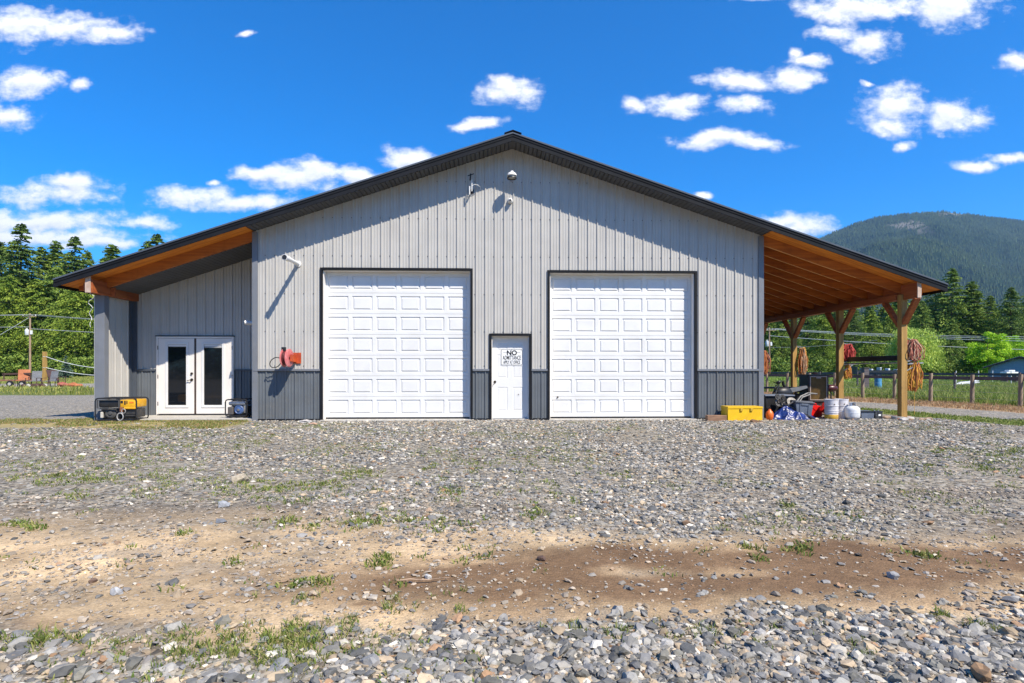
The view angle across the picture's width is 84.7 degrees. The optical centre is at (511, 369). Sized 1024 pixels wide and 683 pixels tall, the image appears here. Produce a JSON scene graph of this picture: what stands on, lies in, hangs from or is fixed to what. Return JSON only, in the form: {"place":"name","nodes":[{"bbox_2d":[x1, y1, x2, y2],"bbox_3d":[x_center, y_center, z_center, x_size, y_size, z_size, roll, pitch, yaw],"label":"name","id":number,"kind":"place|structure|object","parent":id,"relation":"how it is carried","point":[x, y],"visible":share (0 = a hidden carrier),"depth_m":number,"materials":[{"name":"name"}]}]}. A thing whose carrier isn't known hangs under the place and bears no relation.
{"place":"outdoors","nodes":[
{"label":"outdoors","id":0,"kind":"place"},
{"bbox_2d":[21,383,47,386],"bbox_3d":[-33.489,1.110,39.353,1.507,0.272,1.452,0,0,-2],"label":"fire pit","id":1,"kind":"object","parent":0,"point":[38,384],"visible":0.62,"depth_m":38.99,"materials":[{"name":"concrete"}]},
{"bbox_2d":[0,376,93,394],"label":"grass","id":2,"kind":"structure","parent":0,"point":[55,388],"depth_m":34.25,"materials":[{"name":"green plant"}]},
{"bbox_2d":[0,417,249,429],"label":"grass","id":3,"kind":"structure","parent":0,"point":[200,423],"depth_m":12.76,"materials":[{"name":"green plant"}]},
{"bbox_2d":[0,378,1023,682],"bbox_3d":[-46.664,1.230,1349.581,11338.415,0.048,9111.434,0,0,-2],"label":"ground","id":4,"kind":"structure","parent":0,"point":[74,406],"depth_m":3.84,"materials":[{"name":"soil"}]},
{"bbox_2d":[0,242,27,331],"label":"fir tree","id":5,"kind":"object","parent":4,"relation":"on","point":[3,254],"visible":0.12,"depth_m":111.70,"materials":[{"name":"green plant"}]},
{"bbox_2d":[0,373,31,386],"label":"wagon bench","id":6,"kind":"object","parent":4,"relation":"on","point":[10,382],"visible":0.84,"depth_m":39.66,"materials":[{"name":"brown wood"}]},
{"bbox_2d":[14,369,30,386],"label":"patio chair","id":7,"kind":"object","parent":4,"relation":"on","point":[21,376],"visible":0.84,"depth_m":40.21,"materials":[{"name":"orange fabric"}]},
{"bbox_2d":[0,223,46,349],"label":"fir tree","id":8,"kind":"object","parent":4,"relation":"on","point":[19,255],"visible":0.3,"depth_m":107.39,"materials":[{"name":"green plant"}]},
{"bbox_2d":[0,274,52,360],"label":"cedar tree","id":9,"kind":"object","parent":4,"relation":"on","point":[8,291],"visible":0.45,"depth_m":97.41,"materials":[{"name":"green plant"}]},
{"bbox_2d":[22,313,35,369],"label":"utility pole","id":10,"kind":"object","parent":4,"relation":"on","point":[29,331],"visible":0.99,"depth_m":91.86,"materials":[{"name":"brown wood"}]},
{"bbox_2d":[25,371,42,384],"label":"patio chair","id":11,"kind":"object","parent":4,"relation":"on","point":[36,376],"visible":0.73,"depth_m":40.26,"materials":[{"name":"white plastic"}]},
{"bbox_2d":[0,278,68,360],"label":"cedar tree","id":12,"kind":"object","parent":4,"relation":"on","point":[30,294],"visible":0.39,"depth_m":98.56,"materials":[{"name":"green plant"}]},
{"bbox_2d":[18,246,59,347],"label":"fir tree","id":13,"kind":"object","parent":4,"relation":"on","point":[41,250],"visible":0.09,"depth_m":113.48,"materials":[{"name":"green plant"}]},
{"bbox_2d":[42,352,46,380],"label":"wooden post","id":14,"kind":"object","parent":4,"relation":"on","point":[44,365],"visible":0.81,"depth_m":55.18,"materials":[{"name":"brown wood"}]},
{"bbox_2d":[0,264,93,376],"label":"hedge","id":15,"kind":"object","parent":4,"relation":"on","point":[12,365],"visible":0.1,"depth_m":92.53,"materials":[{"name":"green plant"}]},
{"bbox_2d":[41,371,58,385],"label":"patio chair","id":16,"kind":"object","parent":4,"relation":"on","point":[54,376],"visible":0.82,"depth_m":40.27,"materials":[{"name":"white plastic"}]},
{"bbox_2d":[12,265,92,358],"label":"cedar tree","id":17,"kind":"object","parent":4,"relation":"on","point":[51,288],"visible":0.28,"depth_m":99.44,"materials":[{"name":"green plant"}]},
{"bbox_2d":[39,240,67,306],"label":"fir tree","id":18,"kind":"object","parent":4,"relation":"on","point":[56,247],"visible":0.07,"depth_m":115.35,"materials":[{"name":"green plant"}]},
{"bbox_2d":[26,289,93,376],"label":"cedar tree","id":19,"kind":"object","parent":4,"relation":"on","point":[72,297],"visible":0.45,"depth_m":95.64,"materials":[{"name":"green plant"}]},
{"bbox_2d":[58,355,73,378],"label":"spruce tree","id":20,"kind":"object","parent":4,"relation":"on","point":[67,369],"visible":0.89,"depth_m":73.86,"materials":[{"name":"green plant"}]},
{"bbox_2d":[41,236,93,355],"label":"fir tree","id":21,"kind":"object","parent":4,"relation":"on","point":[73,263],"visible":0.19,"depth_m":107.31,"materials":[{"name":"green plant"}]},
{"bbox_2d":[47,292,93,375],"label":"cedar tree","id":22,"kind":"object","parent":4,"relation":"on","point":[85,337],"visible":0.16,"depth_m":96.00,"materials":[{"name":"green plant"}]},
{"bbox_2d":[81,250,95,298],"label":"fir tree","id":23,"kind":"object","parent":4,"relation":"on","point":[87,255],"visible":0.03,"depth_m":112.87,"materials":[{"name":"green plant"}]},
{"bbox_2d":[97,244,121,262],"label":"fir tree","id":24,"kind":"object","parent":4,"relation":"on","point":[112,251],"visible":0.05,"depth_m":119.30,"materials":[{"name":"green plant"}]},
{"bbox_2d":[110,587,122,595],"bbox_3d":[-2.159,1.211,3.066,0.060,0.054,0.052,0,0,27],"label":"rock","id":25,"kind":"object","parent":4,"relation":"on","point":[115,591],"visible":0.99,"depth_m":3.05,"materials":[{"name":"white stone"}]},
{"bbox_2d":[94,397,148,420],"bbox_3d":[-9.273,0.942,13.353,0.951,0.575,0.518,0,0,-4],"label":"generator","id":26,"kind":"object","parent":4,"relation":"on","point":[124,408],"visible":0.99,"depth_m":13.16,"materials":[{"name":"yellow metal"}]},
{"bbox_2d":[148,234,164,245],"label":"fir tree","id":27,"kind":"object","parent":4,"relation":"on","point":[156,239],"visible":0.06,"depth_m":125.41,"materials":[{"name":"green plant"}]},
{"bbox_2d":[218,500,229,507],"bbox_3d":[-2.551,1.193,4.969,0.101,0.067,0.071,6,-2,-17],"label":"rock","id":28,"kind":"object","parent":4,"relation":"on","point":[222,503],"visible":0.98,"depth_m":4.95,"materials":[{"name":"grey stone"}]},
{"bbox_2d":[397,577,448,580],"bbox_3d":[-0.516,1.218,3.261,0.302,0.017,0.019,0,0,-8],"label":"stick","id":29,"kind":"object","parent":4,"relation":"on","point":[421,579],"visible":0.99,"depth_m":3.26,"materials":[{"name":"beige wood"}]},
{"bbox_2d":[53,130,947,420],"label":"workshop building","id":30,"kind":"structure","parent":4,"relation":"on","point":[427,290],"depth_m":13.79,"materials":[{"name":"grey metal"}]},
{"bbox_2d":[157,338,193,413],"bbox_3d":[-8.722,0.168,14.556,0.928,1.955,0.110,0,0,-2],"label":"french door","id":31,"kind":"structure","parent":30,"relation":"in","point":[175,376],"depth_m":14.58,"materials":[{"name":"beige paint"}]},
{"bbox_2d":[196,338,231,413],"bbox_3d":[-7.740,0.168,14.614,0.928,1.955,0.062,0,0,-2],"label":"french door","id":32,"kind":"structure","parent":30,"relation":"in","point":[213,356],"depth_m":14.61,"materials":[{"name":"beige paint"}]},
{"bbox_2d":[225,398,251,417],"bbox_3d":[-6.731,0.947,13.885,0.551,0.465,0.431,0,0,-2],"label":"generator","id":33,"kind":"object","parent":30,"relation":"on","point":[238,410],"visible":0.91,"depth_m":13.72,"materials":[{"name":"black metal"}]},
{"bbox_2d":[269,347,300,367],"bbox_3d":[-5.391,-0.282,13.210,0.661,0.491,0.560,0,0,-2],"label":"hose reel","id":34,"kind":"object","parent":30,"relation":"attached to","point":[288,357],"visible":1,"depth_m":13.14,"materials":[{"name":"red plastic"}]},
{"bbox_2d":[282,254,300,266],"bbox_3d":[-5.141,-2.544,13.098,0.163,0.150,0.845,0,0,-2],"label":"security camera","id":35,"kind":"object","parent":30,"relation":"attached to","point":[285,257],"visible":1,"depth_m":12.97,"materials":[{"name":"white paint"}]},
{"bbox_2d":[320,267,472,419],"bbox_3d":[-2.792,-0.606,13.709,3.670,3.713,0.287,0,0,-2],"label":"garage door","id":36,"kind":"structure","parent":30,"relation":"in","point":[396,343],"depth_m":13.79,"materials":[{"name":"white paint"}]},
{"bbox_2d":[468,173,480,196],"bbox_3d":[-0.912,-4.462,13.576,0.320,0.519,0.190,0,0,-2],"label":"antenna","id":37,"kind":"object","parent":30,"relation":"attached to","point":[471,190],"visible":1,"depth_m":13.50,"materials":[{"name":"white paint"}]},
{"bbox_2d":[489,333,531,419],"bbox_3d":[-0.043,0.184,13.785,1.030,2.133,0.247,0,0,-2],"label":"entry door","id":38,"kind":"structure","parent":30,"relation":"in","point":[510,387],"depth_m":13.84,"materials":[{"name":"white paint"}]},
{"bbox_2d":[501,349,522,365],"bbox_3d":[-0.005,-0.310,13.842,0.550,0.420,0.009,0,0,-2],"label":"sign","id":39,"kind":"object","parent":38,"relation":"attached to","point":[511,357],"visible":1,"depth_m":13.84,"materials":[{"name":"white"}]},
{"bbox_2d":[507,171,516,180],"bbox_3d":[-0.007,-4.627,13.458,0.238,0.183,0.486,0,0,-2],"label":"floodlight","id":40,"kind":"object","parent":30,"relation":"attached to","point":[511,175],"visible":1,"depth_m":13.28,"materials":[{"name":"metal"}]},
{"bbox_2d":[547,270,696,419],"bbox_3d":[2.710,-0.591,13.901,3.700,3.683,0.287,0,0,-2],"label":"garage door","id":41,"kind":"structure","parent":30,"relation":"in","point":[621,343],"depth_m":13.98,"materials":[{"name":"white paint"}]},
{"bbox_2d":[764,350,770,373],"bbox_3d":[9.715,-0.299,21.622,0.545,0.976,0.310,0,0,-2],"label":"rope coil","id":42,"kind":"object","parent":30,"relation":"hanging from","point":[766,366],"visible":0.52,"depth_m":21.54,"materials":[{"name":"fabric"}]},
{"bbox_2d":[797,347,807,373],"bbox_3d":[9.820,-0.271,18.994,0.374,1.032,0.272,0,0,19],"label":"rope coil","id":43,"kind":"object","parent":30,"relation":"hanging from","point":[802,361],"visible":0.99,"depth_m":18.91,"materials":[{"name":"fabric"}]},
{"bbox_2d":[844,363,851,379],"bbox_3d":[9.901,0.043,16.565,0.281,0.521,0.199,0,0,-23],"label":"rope coil","id":44,"kind":"object","parent":30,"relation":"hanging from","point":[847,372],"visible":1,"depth_m":16.52,"materials":[{"name":"fabric"}]},
{"bbox_2d":[844,343,855,359],"bbox_3d":[9.977,-0.529,16.605,0.440,0.556,0.333,0,0,-39],"label":"rope coil","id":45,"kind":"object","parent":30,"relation":"hanging from","point":[849,349],"visible":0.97,"depth_m":16.50,"materials":[{"name":"fabric"}]},
{"bbox_2d":[844,355,922,370],"bbox_3d":[9.999,-0.166,15.498,0.431,0.409,3.005,0,0,-2],"label":"pipe rack","id":46,"kind":"object","parent":30,"relation":"attached to","point":[872,358],"visible":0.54,"depth_m":15.37,"materials":[{"name":"black metal"}]},
{"bbox_2d":[907,361,922,391],"bbox_3d":[10.057,0.164,14.047,0.401,0.802,0.308,0,0,32],"label":"rope coil","id":47,"kind":"object","parent":30,"relation":"hanging from","point":[914,379],"visible":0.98,"depth_m":13.99,"materials":[{"name":"fabric"}]},
{"bbox_2d":[907,338,924,361],"bbox_3d":[10.029,-0.498,14.058,0.546,0.639,0.369,0,0,-2],"label":"rope coil","id":48,"kind":"object","parent":30,"relation":"hanging from","point":[914,347],"visible":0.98,"depth_m":13.97,"materials":[{"name":"fabric"}]},
{"bbox_2d":[0,486,1023,682],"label":"gravel","id":49,"kind":"structure","parent":4,"relation":"on","point":[511,634],"depth_m":3.53,"materials":[{"name":"grey gravel"}]},
{"bbox_2d":[0,420,1023,682],"bbox_3d":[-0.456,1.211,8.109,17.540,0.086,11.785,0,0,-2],"label":"weeds","id":50,"kind":"object","parent":4,"relation":"on","point":[286,636],"visible":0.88,"depth_m":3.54,"materials":[{"name":"green plant"}]},
{"bbox_2d":[705,415,726,420],"bbox_3d":[4.909,1.163,13.496,0.480,0.135,0.150,0,0,-2],"label":"wood block","id":51,"kind":"object","parent":4,"relation":"on","point":[715,417],"depth_m":13.42,"materials":[{"name":"brown wood"}]},
{"bbox_2d":[720,406,762,420],"bbox_3d":[5.574,1.061,13.619,0.884,0.358,0.400,0,0,-5],"label":"toolbox","id":52,"kind":"object","parent":4,"relation":"on","point":[739,413],"visible":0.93,"depth_m":13.45,"materials":[{"name":"yellow plastic"}]},
{"bbox_2d":[766,406,773,419],"bbox_3d":[6.275,1.063,13.669,0.180,0.334,0.180,0,0,-2],"label":"float","id":53,"kind":"object","parent":4,"relation":"on","point":[769,414],"visible":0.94,"depth_m":13.61,"materials":[{"name":"orange plastic"}]},
{"bbox_2d":[765,327,775,361],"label":"utility pole","id":54,"kind":"object","parent":4,"relation":"on","point":[768,343],"visible":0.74,"depth_m":95.87,"materials":[{"name":"brown wood"}]},
{"bbox_2d":[773,329,1007,340],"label":"power line","id":55,"kind":"object","parent":54,"relation":"attached to","point":[888,336],"visible":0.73,"depth_m":86.11,"materials":[{"name":"metal"}]},
{"bbox_2d":[776,336,1023,349],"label":"power line","id":56,"kind":"object","parent":54,"relation":"attached to","point":[887,343],"visible":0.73,"depth_m":86.85,"materials":[{"name":"grey metal"}]},
{"bbox_2d":[764,322,789,359],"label":"cedar tree","id":57,"kind":"object","parent":4,"relation":"on","point":[766,338],"visible":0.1,"depth_m":102.57,"materials":[{"name":"green plant"}]},
{"bbox_2d":[764,394,794,417],"bbox_3d":[6.796,0.935,14.538,0.780,0.590,0.580,0,0,-2],"label":"tote bin","id":58,"kind":"object","parent":4,"relation":"on","point":[769,399],"visible":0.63,"depth_m":14.28,"materials":[{"name":"black plastic"}]},
{"bbox_2d":[764,320,800,360],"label":"cedar tree","id":59,"kind":"object","parent":4,"relation":"on","point":[787,341],"visible":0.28,"depth_m":101.47,"materials":[{"name":"green plant"}]},
{"bbox_2d":[765,406,814,419],"bbox_3d":[6.972,1.064,13.964,1.394,0.332,0.737,0,0,-2],"label":"tarp","id":60,"kind":"object","parent":4,"relation":"on","point":[786,412],"visible":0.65,"depth_m":13.81,"materials":[{"name":"blue plastic"}]},
{"bbox_2d":[791,400,814,415],"bbox_3d":[7.210,0.952,13.959,0.459,0.357,0.340,4,0,6],"label":"tote bin","id":61,"kind":"object","parent":60,"relation":"on","point":[805,407],"visible":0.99,"depth_m":13.81,"materials":[{"name":"plastic"}]},
{"bbox_2d":[772,381,807,400],"bbox_3d":[7.288,0.750,14.985,1.648,0.940,0.481,0,0,-26],"label":"motorcycle","id":62,"kind":"object","parent":4,"relation":"on","point":[784,389],"visible":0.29,"depth_m":14.88,"materials":[{"name":"black plastic"}]},
{"bbox_2d":[773,392,816,419],"bbox_3d":[7.108,0.898,14.004,1.078,0.655,0.478,0,0,11],"label":"scrap frame","id":63,"kind":"object","parent":4,"relation":"on","point":[779,399],"visible":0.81,"depth_m":14.05,"materials":[{"name":"grey metal"}]},
{"bbox_2d":[787,315,828,362],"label":"fir tree","id":64,"kind":"object","parent":4,"relation":"on","point":[807,325],"visible":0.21,"depth_m":107.43,"materials":[{"name":"green plant"}]},
{"bbox_2d":[811,403,821,416],"bbox_3d":[7.871,1.051,14.591,0.361,0.358,0.190,0,0,-11],"label":"fuel can","id":65,"kind":"object","parent":4,"relation":"on","point":[816,412],"visible":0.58,"depth_m":14.50,"materials":[{"name":"red plastic"}]},
{"bbox_2d":[802,314,835,362],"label":"cedar tree","id":66,"kind":"object","parent":4,"relation":"on","point":[830,353],"visible":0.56,"depth_m":97.74,"materials":[{"name":"green plant"}]},
{"bbox_2d":[824,399,838,419],"bbox_3d":[7.883,0.980,13.853,0.329,0.500,0.333,0,0,-2],"label":"bucket","id":67,"kind":"object","parent":4,"relation":"on","point":[831,409],"visible":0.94,"depth_m":13.73,"materials":[{"name":"white plastic"}]},
{"bbox_2d":[829,385,837,398],"bbox_3d":[9.132,0.828,16.070,0.390,0.804,0.234,0,0,-2],"label":"grill","id":68,"kind":"object","parent":4,"relation":"on","point":[832,388],"visible":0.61,"depth_m":15.99,"materials":[{"name":"brown metal"}]},
{"bbox_2d":[838,399,848,418],"bbox_3d":[8.217,0.980,14.005,0.329,0.500,0.333,0,0,-2],"label":"bucket","id":69,"kind":"object","parent":4,"relation":"on","point":[843,403],"visible":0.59,"depth_m":13.87,"materials":[{"name":"white plastic"}]},
{"bbox_2d":[844,308,875,364],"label":"fir tree","id":70,"kind":"object","parent":4,"relation":"on","point":[856,324],"visible":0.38,"depth_m":103.68,"materials":[{"name":"green plant"}]},
{"bbox_2d":[861,368,868,387],"bbox_3d":[19.943,0.560,31.701,0.340,1.340,0.340,0,0,-2],"label":"timber post","id":71,"kind":"object","parent":4,"relation":"on","point":[865,371],"visible":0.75,"depth_m":31.56,"materials":[{"name":"grey wood"}]},
{"bbox_2d":[860,410,874,418],"bbox_3d":[8.831,1.127,14.068,0.360,0.205,0.300,0,0,-2],"label":"tub","id":72,"kind":"object","parent":4,"relation":"on","point":[867,414],"visible":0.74,"depth_m":13.94,"materials":[{"name":"plastic"}]},
{"bbox_2d":[854,310,888,364],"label":"cedar tree","id":73,"kind":"object","parent":4,"relation":"on","point":[867,351],"visible":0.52,"depth_m":98.64,"materials":[{"name":"green plant"}]},
{"bbox_2d":[851,366,896,374],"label":"farm trailer","id":74,"kind":"object","parent":4,"relation":"on","point":[878,370],"visible":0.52,"depth_m":64.40,"materials":[{"name":"grey metal"}]},
{"bbox_2d":[874,378,881,387],"bbox_3d":[20.693,0.835,31.727,0.360,0.790,0.360,0,0,-2],"label":"barrel","id":75,"kind":"object","parent":4,"relation":"on","point":[878,382],"visible":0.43,"depth_m":31.59,"materials":[{"name":"blue plastic"}]},
{"bbox_2d":[874,410,882,418],"bbox_3d":[9.110,1.117,14.038,0.230,0.225,0.171,0,0,-13],"label":"battery","id":76,"kind":"object","parent":4,"relation":"on","point":[878,414],"visible":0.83,"depth_m":13.96,"materials":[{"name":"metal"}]},
{"bbox_2d":[872,305,907,355],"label":"cedar tree","id":77,"kind":"object","parent":4,"relation":"on","point":[887,320],"visible":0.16,"depth_m":105.92,"materials":[{"name":"green plant"}]},
{"bbox_2d":[886,571,899,579],"bbox_3d":[2.251,1.218,3.318,0.068,0.058,0.047,7,4,36],"label":"rock","id":78,"kind":"object","parent":4,"relation":"on","point":[894,575],"visible":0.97,"depth_m":3.31,"materials":[{"name":"white stone"}]},
{"bbox_2d":[764,373,1023,406],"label":"pasture fence","id":79,"kind":"object","parent":4,"relation":"on","point":[973,378],"visible":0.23,"depth_m":21.11,"materials":[{"name":"metal"}]},
{"bbox_2d":[766,300,1023,375],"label":"woodland","id":80,"kind":"object","parent":4,"relation":"on","point":[779,364],"visible":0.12,"depth_m":92.25,"materials":[{"name":"green plant"}]},
{"bbox_2d":[768,371,1023,388],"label":"paddock fence","id":81,"kind":"object","parent":4,"relation":"on","point":[979,374],"visible":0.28,"depth_m":29.23,"materials":[{"name":"wood"}]},
{"bbox_2d":[884,327,947,371],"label":"willow tree","id":82,"kind":"object","parent":4,"relation":"on","point":[926,341],"visible":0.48,"depth_m":80.56,"materials":[{"name":"green plant"}]},
{"bbox_2d":[908,301,944,360],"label":"cedar tree","id":83,"kind":"object","parent":4,"relation":"on","point":[922,309],"visible":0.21,"depth_m":101.54,"materials":[{"name":"green plant"}]},
{"bbox_2d":[914,279,963,352],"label":"fir tree","id":84,"kind":"object","parent":4,"relation":"on","point":[932,305],"visible":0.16,"depth_m":107.36,"materials":[{"name":"green plant"}]},
{"bbox_2d":[941,318,966,369],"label":"cedar tree","id":85,"kind":"object","parent":4,"relation":"on","point":[956,344],"visible":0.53,"depth_m":91.59,"materials":[{"name":"green plant"}]},
{"bbox_2d":[923,268,993,359],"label":"fir tree","id":86,"kind":"object","parent":4,"relation":"on","point":[951,297],"visible":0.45,"depth_m":103.09,"materials":[{"name":"green plant"}]},
{"bbox_2d":[957,351,981,375],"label":"maple tree","id":87,"kind":"object","parent":4,"relation":"on","point":[968,366],"visible":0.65,"depth_m":79.73,"materials":[{"name":"green plant"}]},
{"bbox_2d":[943,281,997,354],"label":"fir tree","id":88,"kind":"object","parent":4,"relation":"on","point":[977,294],"visible":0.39,"depth_m":102.04,"materials":[{"name":"green plant"}]},
{"bbox_2d":[970,662,991,682],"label":"rock","id":89,"kind":"object","parent":4,"relation":"on","point":[981,672],"visible":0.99,"depth_m":2.22,"materials":[{"name":"beige stone"}]},
{"bbox_2d":[964,331,1013,372],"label":"maple tree","id":90,"kind":"object","parent":4,"relation":"on","point":[979,352],"visible":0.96,"depth_m":77.49,"materials":[{"name":"green plant"}]},
{"bbox_2d":[969,295,1016,343],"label":"fir tree","id":91,"kind":"object","parent":4,"relation":"on","point":[991,302],"visible":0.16,"depth_m":105.64,"materials":[{"name":"green plant"}]},
{"bbox_2d":[982,356,1023,376],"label":"shed","id":92,"kind":"structure","parent":4,"relation":"on","point":[1016,364],"depth_m":61.07,"materials":[{"name":"blue metal"}]},
{"bbox_2d":[983,287,1023,348],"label":"fir tree","id":93,"kind":"object","parent":4,"relation":"on","point":[1007,309],"visible":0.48,"depth_m":97.72,"materials":[{"name":"green plant"}]},
{"bbox_2d":[990,333,1023,362],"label":"maple tree","id":94,"kind":"object","parent":4,"relation":"on","point":[1016,353],"visible":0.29,"depth_m":77.90,"materials":[{"name":"green plant"}]},
{"bbox_2d":[0,575,1023,682],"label":"gravel","id":95,"kind":"structure","parent":0,"point":[548,668],"depth_m":2.42,"materials":[{"name":"grey gravel"}]},
{"bbox_2d":[0,417,1023,463],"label":"gravel","id":96,"kind":"structure","parent":0,"point":[849,428],"depth_m":9.90,"materials":[{"name":"grey gravel"}]},
{"bbox_2d":[845,402,859,419],"bbox_3d":[8.354,1.018,13.772,0.336,0.425,0.336,0,0,-2],"label":"propane tank","id":97,"kind":"object","parent":96,"relation":"on","point":[852,410],"visible":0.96,"depth_m":13.66,"materials":[{"name":"white metal"}]},
{"bbox_2d":[0,458,1023,552],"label":"gravel","id":98,"kind":"structure","parent":0,"point":[663,503],"depth_m":5.55,"materials":[{"name":"grey gravel"}]},
{"bbox_2d":[229,473,248,482],"bbox_3d":[-2.964,1.192,6.121,0.193,0.130,0.123,0,0,-63],"label":"rock","id":99,"kind":"object","parent":98,"relation":"on","point":[242,477],"visible":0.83,"depth_m":6.07,"materials":[{"name":"beige stone"}]},
{"bbox_2d":[0,0,1023,274],"label":"sky","id":100,"kind":"structure","parent":0,"point":[123,123],"materials":[{"name":"blue"}]},
{"bbox_2d":[799,374,828,401],"bbox_3d":[8.260,0.500,15.357,0.540,0.740,0.562,0,0,4],"label":"display cabinet","id":101,"kind":"object","parent":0,"point":[818,384],"visible":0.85,"depth_m":15.10,"materials":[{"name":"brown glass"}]},
{"bbox_2d":[764,379,1023,405],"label":"grass","id":102,"kind":"structure","parent":0,"point":[1003,393],"depth_m":25.51,"materials":[{"name":"green plant"}]},
{"bbox_2d":[764,391,1023,412],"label":"road","id":103,"kind":"structure","parent":0,"point":[948,404],"depth_m":19.05,"materials":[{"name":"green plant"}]},
{"bbox_2d":[764,374,1023,382],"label":"grass","id":104,"kind":"structure","parent":0,"point":[784,379],"depth_m":50.34,"materials":[{"name":"green plant"}]},
{"bbox_2d":[770,212,1023,356],"bbox_3d":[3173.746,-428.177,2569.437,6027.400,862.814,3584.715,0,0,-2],"label":"mountain","id":105,"kind":"structure","parent":0,"point":[914,264],"depth_m":2122.08,"materials":[{"name":"green plant"}]},
{"bbox_2d":[797,209,1023,338],"bbox_3d":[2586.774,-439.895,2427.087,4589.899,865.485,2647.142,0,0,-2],"label":"mountain forest","id":106,"kind":"object","parent":105,"relation":"on","point":[999,233],"visible":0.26,"depth_m":2494.78,"materials":[{"name":"green plant"}]},
{"bbox_2d":[859,407,1023,425],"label":"grass","id":107,"kind":"structure","parent":0,"point":[970,418],"depth_m":14.34,"materials":[{"name":"green plant"}]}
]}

